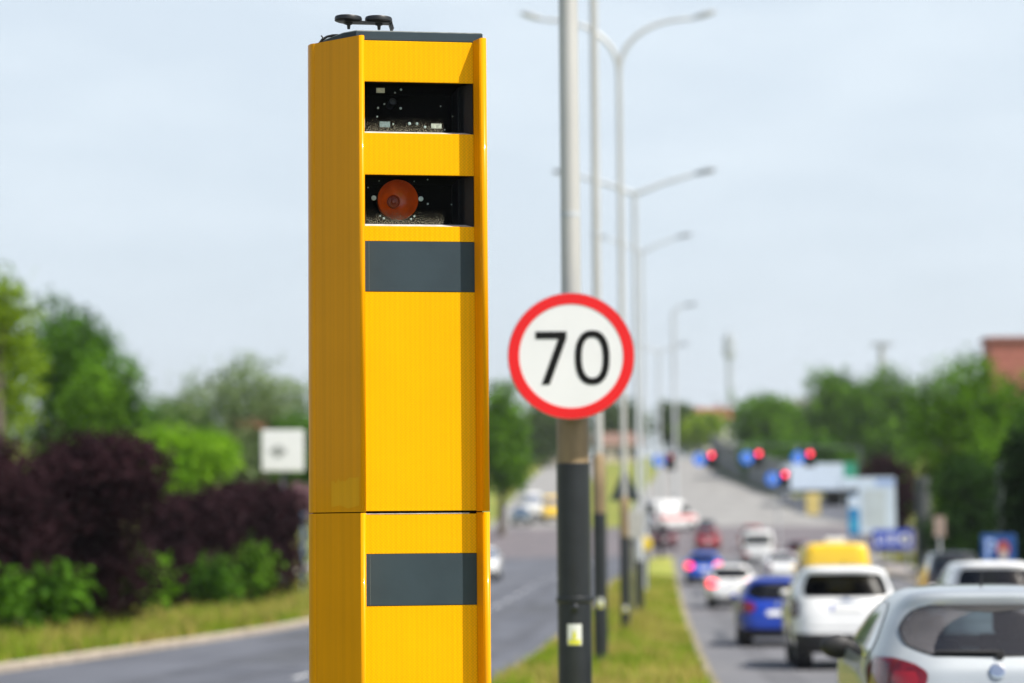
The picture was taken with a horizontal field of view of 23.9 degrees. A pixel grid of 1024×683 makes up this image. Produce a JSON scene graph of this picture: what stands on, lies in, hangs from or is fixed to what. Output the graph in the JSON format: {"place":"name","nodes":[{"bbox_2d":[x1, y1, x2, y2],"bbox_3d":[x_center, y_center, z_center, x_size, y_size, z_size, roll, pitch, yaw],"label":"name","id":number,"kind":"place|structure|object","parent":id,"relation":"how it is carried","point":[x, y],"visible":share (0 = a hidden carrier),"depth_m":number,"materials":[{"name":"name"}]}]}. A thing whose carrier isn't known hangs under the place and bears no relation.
{"place":"outdoors","nodes":[
{"label":"outdoors","id":0,"kind":"place"},
{"bbox_2d":[0,557,650,682],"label":"road","id":1,"kind":"structure","parent":0,"point":[119,668],"depth_m":50.41,"materials":[{"name":"asphalt"}]},
{"bbox_2d":[117,560,634,682],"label":"road wear","id":2,"kind":"object","parent":1,"relation":"on","point":[512,641],"visible":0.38,"depth_m":55.67,"materials":[{"name":"asphalt"}]},
{"bbox_2d":[490,547,501,580],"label":"car","id":3,"kind":"object","parent":1,"relation":"on","point":[495,565],"visible":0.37,"depth_m":120.39,"materials":[{"name":"white paint"}]},
{"bbox_2d":[239,591,784,662],"bbox_3d":[1.579,8.493,75.117,13.813,0.296,57.979,-1,-4,4],"label":"road patch","id":4,"kind":"object","parent":1,"relation":"on","point":[303,651],"visible":0.38,"depth_m":61.37,"materials":[{"name":"asphalt"}]},
{"bbox_2d":[6,443,954,646],"bbox_3d":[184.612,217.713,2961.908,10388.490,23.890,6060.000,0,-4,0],"label":"ground","id":5,"kind":"structure","parent":0,"point":[613,472],"depth_m":324.39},
{"bbox_2d":[0,260,46,450],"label":"sapling tree","id":6,"kind":"object","parent":5,"relation":"on","point":[8,315],"visible":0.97,"depth_m":90.14,"materials":[{"name":"green plant"}]},
{"bbox_2d":[0,277,55,459],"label":"tree","id":7,"kind":"object","parent":5,"relation":"on","point":[14,406],"visible":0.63,"depth_m":91.67,"materials":[{"name":"green plant"}]},
{"bbox_2d":[0,564,55,636],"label":"bush","id":8,"kind":"object","parent":5,"relation":"on","point":[12,604],"visible":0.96,"depth_m":56.66,"materials":[{"name":"green plant"}]},
{"bbox_2d":[0,434,84,619],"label":"shrub","id":9,"kind":"object","parent":5,"relation":"on","point":[24,541],"visible":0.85,"depth_m":59.00,"materials":[{"name":"purple plant"}]},
{"bbox_2d":[9,554,108,632],"bbox_3d":[-11.045,6.136,58.715,2.538,1.980,2.116,-3,-5,28],"label":"bush","id":10,"kind":"object","parent":5,"relation":"on","point":[57,595],"visible":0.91,"depth_m":58.42,"materials":[{"name":"green plant"}]},
{"bbox_2d":[7,284,150,500],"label":"tree","id":11,"kind":"object","parent":5,"relation":"on","point":[69,341],"visible":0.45,"depth_m":130.95,"materials":[{"name":"green plant"}]},
{"bbox_2d":[23,418,188,631],"bbox_3d":[-11.049,4.969,63.726,5.150,5.888,5.327,0,-4,0],"label":"shrub","id":12,"kind":"object","parent":5,"relation":"on","point":[110,487],"visible":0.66,"depth_m":62.91,"materials":[{"name":"purple plant"}]},
{"bbox_2d":[51,352,168,446],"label":"tree","id":13,"kind":"object","parent":5,"relation":"on","point":[97,401],"visible":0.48,"depth_m":125.30,"materials":[{"name":"green plant"}]},
{"bbox_2d":[0,571,308,662],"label":"verge grass","id":14,"kind":"structure","parent":5,"relation":"on","point":[174,622],"depth_m":60.64,"materials":[{"name":"plant"}]},
{"bbox_2d":[119,541,189,618],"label":"bush","id":15,"kind":"object","parent":5,"relation":"on","point":[171,588],"visible":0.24,"depth_m":69.59,"materials":[{"name":"green plant"}]},
{"bbox_2d":[129,388,215,439],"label":"tree","id":16,"kind":"object","parent":5,"relation":"on","point":[155,416],"visible":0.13,"depth_m":239.12,"materials":[{"name":"green plant"}]},
{"bbox_2d":[117,477,261,608],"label":"shrub","id":17,"kind":"object","parent":5,"relation":"on","point":[188,529],"visible":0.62,"depth_m":83.02,"materials":[{"name":"purple plant"}]},
{"bbox_2d":[129,416,251,502],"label":"tree","id":18,"kind":"object","parent":5,"relation":"on","point":[202,455],"visible":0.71,"depth_m":102.83,"materials":[{"name":"green plant"}]},
{"bbox_2d":[175,548,259,607],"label":"bush","id":19,"kind":"object","parent":5,"relation":"on","point":[217,581],"visible":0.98,"depth_m":81.37,"materials":[{"name":"green plant"}]},
{"bbox_2d":[153,349,308,488],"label":"tree","id":20,"kind":"object","parent":5,"relation":"on","point":[258,400],"visible":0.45,"depth_m":187.81,"materials":[{"name":"green plant"}]},
{"bbox_2d":[189,470,308,600],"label":"shrub","id":21,"kind":"object","parent":5,"relation":"on","point":[277,525],"visible":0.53,"depth_m":88.91,"materials":[{"name":"purple plant"}]},
{"bbox_2d":[225,529,286,605],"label":"bush","id":22,"kind":"object","parent":5,"relation":"on","point":[247,569],"visible":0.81,"depth_m":85.53,"materials":[{"name":"green plant"}]},
{"bbox_2d":[262,430,303,585],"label":"advertising board","id":23,"kind":"object","parent":5,"relation":"on","point":[283,451],"visible":0.86,"depth_m":107.95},
{"bbox_2d":[260,404,308,551],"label":"tree","id":24,"kind":"object","parent":5,"relation":"on","point":[299,476],"visible":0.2,"depth_m":173.72,"materials":[{"name":"green plant"}]},
{"bbox_2d":[279,480,312,569],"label":"shrub","id":25,"kind":"object","parent":5,"relation":"on","point":[302,489],"visible":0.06,"depth_m":137.15,"materials":[{"name":"purple plant"}]},
{"bbox_2d":[301,512,306,593],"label":"sign post","id":26,"kind":"object","parent":5,"relation":"on","point":[303,544],"visible":0.34,"depth_m":99.58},
{"bbox_2d":[0,565,915,672],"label":"kerb","id":27,"kind":"structure","parent":5,"relation":"on","point":[15,665],"depth_m":53.53,"materials":[{"name":"concrete"}]},
{"bbox_2d":[5,385,980,454],"bbox_3d":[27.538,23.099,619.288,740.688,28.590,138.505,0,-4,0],"label":"woodland","id":28,"kind":"object","parent":5,"relation":"on","point":[150,400],"visible":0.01,"depth_m":603.58,"materials":[{"name":"plant"}]},
{"bbox_2d":[489,376,544,535],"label":"tree","id":29,"kind":"object","parent":5,"relation":"on","point":[508,464],"visible":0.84,"depth_m":213.76,"materials":[{"name":"green plant"}]},
{"bbox_2d":[514,403,556,466],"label":"tree","id":30,"kind":"object","parent":5,"relation":"on","point":[543,435],"visible":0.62,"depth_m":417.23,"materials":[{"name":"green plant"}]},
{"bbox_2d":[492,557,718,682],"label":"median kerb","id":31,"kind":"structure","parent":5,"relation":"on","point":[706,665],"depth_m":54.31,"materials":[{"name":"concrete"}]},
{"bbox_2d":[592,428,641,462],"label":"house","id":32,"kind":"structure","parent":5,"relation":"on","point":[612,447],"depth_m":439.81,"materials":[{"name":"brown tile"}]},
{"bbox_2d":[589,395,657,455],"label":"tree","id":33,"kind":"object","parent":5,"relation":"on","point":[611,418],"visible":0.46,"depth_m":467.16,"materials":[{"name":"green plant"}]},
{"bbox_2d":[610,472,639,500],"bbox_3d":[2.947,5.352,62.805,0.792,4.006,0.105,0,-4,0],"label":"warning sign","id":34,"kind":"object","parent":5,"relation":"on","point":[632,494],"visible":0.41,"depth_m":62.86,"materials":[{"name":"paint"}]},
{"bbox_2d":[646,399,700,456],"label":"tree","id":35,"kind":"object","parent":5,"relation":"on","point":[667,419],"visible":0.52,"depth_m":498.58,"materials":[{"name":"green plant"}]},
{"bbox_2d":[665,405,731,454],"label":"tree","id":36,"kind":"object","parent":5,"relation":"on","point":[695,429],"visible":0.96,"depth_m":488.00,"materials":[{"name":"green plant"}]},
{"bbox_2d":[689,404,733,456],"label":"house","id":37,"kind":"structure","parent":5,"relation":"on","point":[726,428],"depth_m":541.27,"materials":[{"name":"red tile"}]},
{"bbox_2d":[710,434,791,496],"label":"noise barrier","id":38,"kind":"object","parent":5,"relation":"on","point":[726,456],"visible":0.53,"depth_m":347.24,"materials":[{"name":"metal"}]},
{"bbox_2d":[713,386,813,448],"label":"tree","id":39,"kind":"object","parent":5,"relation":"on","point":[771,417],"visible":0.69,"depth_m":362.07,"materials":[{"name":"green plant"}]},
{"bbox_2d":[734,434,796,481],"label":"tree","id":40,"kind":"object","parent":5,"relation":"on","point":[769,450],"visible":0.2,"depth_m":346.35,"materials":[{"name":"green plant"}]},
{"bbox_2d":[772,430,868,493],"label":"tree","id":41,"kind":"object","parent":5,"relation":"on","point":[828,455],"visible":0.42,"depth_m":309.19,"materials":[{"name":"green plant"}]},
{"bbox_2d":[794,363,875,455],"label":"tree","id":42,"kind":"object","parent":5,"relation":"on","point":[828,418],"visible":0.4,"depth_m":333.55,"materials":[{"name":"green plant"}]},
{"bbox_2d":[848,495,859,542],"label":"advert board","id":43,"kind":"object","parent":5,"relation":"on","point":[853,516],"visible":0.92,"depth_m":148.61,"materials":[{"name":"metal"}]},
{"bbox_2d":[871,342,891,389],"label":"floodlight mast","id":44,"kind":"object","parent":5,"relation":"on","point":[881,354],"visible":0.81,"depth_m":350.53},
{"bbox_2d":[836,358,931,473],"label":"tree","id":45,"kind":"object","parent":5,"relation":"on","point":[881,428],"visible":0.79,"depth_m":319.69,"materials":[{"name":"green plant"}]},
{"bbox_2d":[847,450,922,550],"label":"tree","id":46,"kind":"object","parent":5,"relation":"on","point":[904,494],"visible":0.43,"depth_m":170.67,"materials":[{"name":"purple plant"}]},
{"bbox_2d":[912,477,931,573],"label":"concrete post","id":47,"kind":"object","parent":5,"relation":"on","point":[922,501],"visible":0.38,"depth_m":121.41,"materials":[{"name":"concrete"}]},
{"bbox_2d":[896,342,1018,562],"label":"tree","id":48,"kind":"object","parent":5,"relation":"on","point":[957,414],"visible":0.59,"depth_m":139.32,"materials":[{"name":"green plant"}]},
{"bbox_2d":[912,447,1011,559],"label":"tree","id":49,"kind":"object","parent":5,"relation":"on","point":[965,528],"visible":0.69,"depth_m":117.03,"materials":[{"name":"green plant"}]},
{"bbox_2d":[971,364,1023,465],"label":"tree","id":50,"kind":"object","parent":5,"relation":"on","point":[1019,405],"visible":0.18,"depth_m":149.43,"materials":[{"name":"green plant"}]},
{"bbox_2d":[979,336,1023,433],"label":"brick building","id":51,"kind":"structure","parent":5,"relation":"on","point":[1007,352],"depth_m":262.60,"materials":[{"name":"brick"}]},
{"bbox_2d":[986,422,1023,561],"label":"yew tree","id":52,"kind":"object","parent":5,"relation":"on","point":[1013,480],"visible":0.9,"depth_m":77.73,"materials":[{"name":"green plant"}]},
{"bbox_2d":[0,0,1023,457],"label":"sky","id":53,"kind":"structure","parent":0,"point":[866,186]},
{"bbox_2d":[490,458,606,527],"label":"opposite road","id":54,"kind":"structure","parent":0,"point":[543,481],"depth_m":316.44,"materials":[{"name":"asphalt"}]},
{"bbox_2d":[510,507,531,524],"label":"car","id":55,"kind":"object","parent":54,"relation":"on","point":[520,514],"visible":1,"depth_m":235.80,"materials":[{"name":"teal paint"}]},
{"bbox_2d":[522,492,542,518],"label":"van","id":56,"kind":"object","parent":54,"relation":"on","point":[535,506],"visible":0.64,"depth_m":247.17,"materials":[{"name":"white paint"}]},
{"bbox_2d":[541,495,556,521],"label":"van","id":57,"kind":"object","parent":54,"relation":"on","point":[549,508],"visible":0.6,"depth_m":240.94,"materials":[{"name":"yellow paint"}]},
{"bbox_2d":[491,573,715,682],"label":"grass","id":58,"kind":"structure","parent":0,"point":[542,667],"depth_m":43.29,"materials":[{"name":"plant"}]},
{"bbox_2d":[515,556,708,681],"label":"median","id":59,"kind":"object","parent":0,"point":[663,566],"visible":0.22,"depth_m":128.60,"materials":[{"name":"plant"}]},
{"bbox_2d":[308,14,490,682],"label":"speed camera","id":60,"kind":"object","parent":59,"relation":"on","point":[399,477],"visible":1,"depth_m":10.02,"materials":[{"name":"yellow metal"}]},
{"bbox_2d":[364,82,472,133],"bbox_3d":[-0.416,-0.966,10.264,0.465,0.221,0.298,0,-4,-9],"label":"camera window","id":61,"kind":"structure","parent":60,"relation":"in","point":[390,107],"depth_m":10.38,"materials":[{"name":"glass"}]},
{"bbox_2d":[365,175,473,226],"bbox_3d":[-0.413,-0.576,10.234,0.465,0.220,0.298,0,-4,-9],"label":"camera window","id":62,"kind":"structure","parent":60,"relation":"in","point":[390,200],"depth_m":10.20,"materials":[{"name":"glass"}]},
{"bbox_2d":[556,0,592,682],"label":"street lamp","id":63,"kind":"object","parent":59,"relation":"on","point":[574,598],"visible":0.83,"depth_m":17.39,"materials":[{"name":"metal"}]},
{"bbox_2d":[508,293,634,419],"bbox_3d":[0.424,0.117,17.491,0.911,0.911,0.367,0,-4,0],"label":"speed limit sign","id":64,"kind":"object","parent":63,"relation":"attached to","point":[571,356],"visible":1,"depth_m":17.31,"materials":[{"name":"metal"}]},
{"bbox_2d":[590,0,608,661],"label":"street lamp","id":65,"kind":"object","parent":59,"relation":"on","point":[600,599],"visible":0.81,"depth_m":38.90,"materials":[{"name":"metal"}]},
{"bbox_2d":[520,10,716,629],"bbox_3d":[2.646,-0.554,58.213,4.779,15.030,0.256,0,-4,0],"label":"street lamp","id":66,"kind":"object","parent":59,"relation":"on","point":[624,562],"visible":0.88,"depth_m":58.22,"materials":[{"name":"metal"}]},
{"bbox_2d":[553,168,715,611],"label":"street lamp","id":67,"kind":"object","parent":59,"relation":"on","point":[639,582],"visible":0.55,"depth_m":75.13,"materials":[{"name":"metal"}]},
{"bbox_2d":[629,512,642,616],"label":"sign post","id":68,"kind":"object","parent":59,"relation":"on","point":[635,524],"visible":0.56,"depth_m":69.65,"materials":[{"name":"metal"}]},
{"bbox_2d":[591,233,691,588],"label":"street lamp","id":69,"kind":"object","parent":59,"relation":"on","point":[645,530],"visible":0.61,"depth_m":100.12,"materials":[{"name":"metal"}]},
{"bbox_2d":[643,537,651,589],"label":"traffic bollard","id":70,"kind":"object","parent":59,"relation":"on","point":[647,543],"visible":0.62,"depth_m":97.53,"materials":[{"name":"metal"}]},
{"bbox_2d":[633,342,688,557],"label":"street lamp","id":71,"kind":"object","parent":59,"relation":"on","point":[660,499],"visible":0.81,"depth_m":151.82,"materials":[{"name":"metal"}]},
{"bbox_2d":[490,525,915,557],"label":"junction","id":72,"kind":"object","parent":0,"point":[527,543],"visible":0.12,"depth_m":202.18,"materials":[{"name":"asphalt"}]},
{"bbox_2d":[651,529,678,548],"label":"car","id":73,"kind":"object","parent":72,"relation":"on","point":[670,538],"visible":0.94,"depth_m":181.57,"materials":[{"name":"red paint"}]},
{"bbox_2d":[643,500,698,530],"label":"van","id":74,"kind":"object","parent":72,"relation":"on","point":[678,515],"visible":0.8,"depth_m":221.62,"materials":[{"name":"white paint"}]},
{"bbox_2d":[695,520,716,532],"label":"car","id":75,"kind":"object","parent":72,"relation":"on","point":[704,524],"visible":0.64,"depth_m":205.67,"materials":[{"name":"grey paint"}]},
{"bbox_2d":[693,528,720,550],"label":"car","id":76,"kind":"object","parent":72,"relation":"on","point":[707,538],"visible":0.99,"depth_m":175.58,"materials":[{"name":"red paint"}]},
{"bbox_2d":[738,524,761,545],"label":"car","id":77,"kind":"object","parent":72,"relation":"on","point":[749,527],"visible":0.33,"depth_m":171.88,"materials":[{"name":"silver paint"}]},
{"bbox_2d":[649,444,860,542],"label":"signal gantry","id":78,"kind":"object","parent":72,"relation":"on","point":[778,445],"visible":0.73,"depth_m":185.89,"materials":[{"name":"metal"}]},
{"bbox_2d":[665,447,675,469],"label":"traffic light","id":79,"kind":"object","parent":78,"relation":"hanging from","point":[670,460],"visible":1,"depth_m":185.75,"materials":[{"name":"black plastic"}]},
{"bbox_2d":[706,447,716,468],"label":"traffic light","id":80,"kind":"object","parent":78,"relation":"hanging from","point":[711,460],"visible":1,"depth_m":185.75,"materials":[{"name":"red plastic"}]},
{"bbox_2d":[753,446,763,466],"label":"traffic light","id":81,"kind":"object","parent":78,"relation":"hanging from","point":[758,457],"visible":1,"depth_m":185.76,"materials":[{"name":"red plastic"}]},
{"bbox_2d":[804,446,814,466],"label":"traffic light","id":82,"kind":"object","parent":78,"relation":"hanging from","point":[809,454],"visible":1,"depth_m":185.75,"materials":[{"name":"red plastic"}]},
{"bbox_2d":[777,470,779,548],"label":"signal post","id":83,"kind":"object","parent":72,"relation":"on","point":[778,513],"visible":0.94,"depth_m":177.58,"materials":[{"name":"metal"}]},
{"bbox_2d":[766,472,779,498],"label":"lane sign","id":84,"kind":"object","parent":83,"relation":"attached to","point":[772,478],"visible":1,"depth_m":177.51,"materials":[{"name":"metal"}]},
{"bbox_2d":[779,470,790,501],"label":"traffic light","id":85,"kind":"object","parent":83,"relation":"attached to","point":[784,476],"visible":1,"depth_m":177.63,"materials":[{"name":"red plastic"}]},
{"bbox_2d":[723,329,735,445],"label":"telecom tower","id":86,"kind":"structure","parent":0,"point":[729,351],"depth_m":2601.98,"materials":[{"name":"metal"}]},
{"bbox_2d":[631,457,847,526],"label":"hill road","id":87,"kind":"structure","parent":0,"point":[719,499],"depth_m":295.39,"materials":[{"name":"asphalt"}]},
{"bbox_2d":[672,303,696,499],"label":"street lamp","id":88,"kind":"object","parent":87,"relation":"on","point":[675,495],"visible":0.65,"depth_m":236.17,"materials":[{"name":"metal"}]},
{"bbox_2d":[674,556,915,682],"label":"road","id":89,"kind":"structure","parent":0,"point":[729,660],"depth_m":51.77,"materials":[{"name":"asphalt"}]},
{"bbox_2d":[683,550,722,583],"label":"car","id":90,"kind":"object","parent":89,"relation":"on","point":[699,565],"visible":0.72,"depth_m":111.75,"materials":[{"name":"blue paint"}]},
{"bbox_2d":[703,564,756,608],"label":"car","id":91,"kind":"object","parent":89,"relation":"on","point":[723,582],"visible":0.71,"depth_m":83.83,"materials":[{"name":"white paint"}]},
{"bbox_2d":[738,530,773,562],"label":"van","id":92,"kind":"object","parent":89,"relation":"on","point":[756,544],"visible":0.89,"depth_m":145.57,"materials":[{"name":"white paint"}]},
{"bbox_2d":[730,573,792,646],"bbox_3d":[5.917,6.047,54.741,1.909,1.663,4.110,-1,-4,3],"label":"car","id":93,"kind":"object","parent":89,"relation":"on","point":[758,601],"visible":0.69,"depth_m":52.94,"materials":[{"name":"blue paint"}]},
{"bbox_2d":[760,552,796,576],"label":"car","id":94,"kind":"object","parent":89,"relation":"on","point":[779,564],"visible":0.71,"depth_m":111.83,"materials":[{"name":"white paint"}]},
{"bbox_2d":[780,541,809,555],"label":"car","id":95,"kind":"object","parent":89,"relation":"on","point":[792,546],"visible":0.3,"depth_m":133.92,"materials":[{"name":"silver paint"}]},
{"bbox_2d":[790,538,870,574],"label":"van","id":96,"kind":"object","parent":89,"relation":"on","point":[833,551],"visible":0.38,"depth_m":81.81,"materials":[{"name":"yellow paint"}]},
{"bbox_2d":[780,560,894,669],"bbox_3d":[5.844,4.858,43.286,2.006,1.924,4.298,-1,-4,3],"label":"sport utility car","id":97,"kind":"object","parent":89,"relation":"on","point":[820,603],"visible":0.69,"depth_m":41.44,"materials":[{"name":"white paint"}]},
{"bbox_2d":[820,572,1023,682],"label":"car","id":98,"kind":"object","parent":89,"relation":"on","point":[957,633],"visible":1,"depth_m":17.02,"materials":[{"name":"silver paint"}]},
{"bbox_2d":[934,517,945,551],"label":"sign","id":99,"kind":"object","parent":89,"relation":"on","point":[939,527],"visible":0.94,"depth_m":97.70,"materials":[{"name":"metal"}]},
{"bbox_2d":[916,549,977,585],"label":"car","id":100,"kind":"object","parent":89,"relation":"on","point":[933,567],"visible":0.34,"depth_m":74.09,"materials":[{"name":"black paint"}]},
{"bbox_2d":[936,559,1023,584],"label":"car","id":101,"kind":"object","parent":89,"relation":"on","point":[993,571],"visible":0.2,"depth_m":43.16,"materials":[{"name":"white paint"}]},
{"bbox_2d":[774,497,847,522],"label":"forecourt","id":102,"kind":"structure","parent":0,"point":[837,512],"depth_m":268.77,"materials":[{"name":"concrete"}]},
{"bbox_2d":[806,493,819,514],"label":"yellow pillar","id":103,"kind":"structure","parent":102,"relation":"on","point":[812,503],"depth_m":255.42,"materials":[{"name":"metal"}]},
{"bbox_2d":[780,463,857,505],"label":"station canopy","id":104,"kind":"object","parent":102,"relation":"on","point":[822,477],"visible":0.65,"depth_m":273.65,"materials":[{"name":"metal"}]},
{"bbox_2d":[869,554,917,578],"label":"footway","id":105,"kind":"structure","parent":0,"point":[894,566],"depth_m":134.31,"materials":[{"name":"concrete"}]},
{"bbox_2d":[839,477,895,557],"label":"pylon sign","id":106,"kind":"object","parent":105,"relation":"on","point":[877,510],"visible":0.88,"depth_m":149.67,"materials":[{"name":"metal"}]},
{"bbox_2d":[873,529,912,575],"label":"direction sign","id":107,"kind":"object","parent":105,"relation":"on","point":[892,538],"visible":0.93,"depth_m":117.59,"materials":[{"name":"metal"}]},
{"bbox_2d":[880,550,915,564],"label":"roadside grass","id":108,"kind":"structure","parent":0,"point":[912,557],"depth_m":146.87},
{"bbox_2d":[981,534,1016,560],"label":"parking sign","id":109,"kind":"object","parent":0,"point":[998,546],"visible":0.8,"depth_m":65.75,"materials":[{"name":"metal"}]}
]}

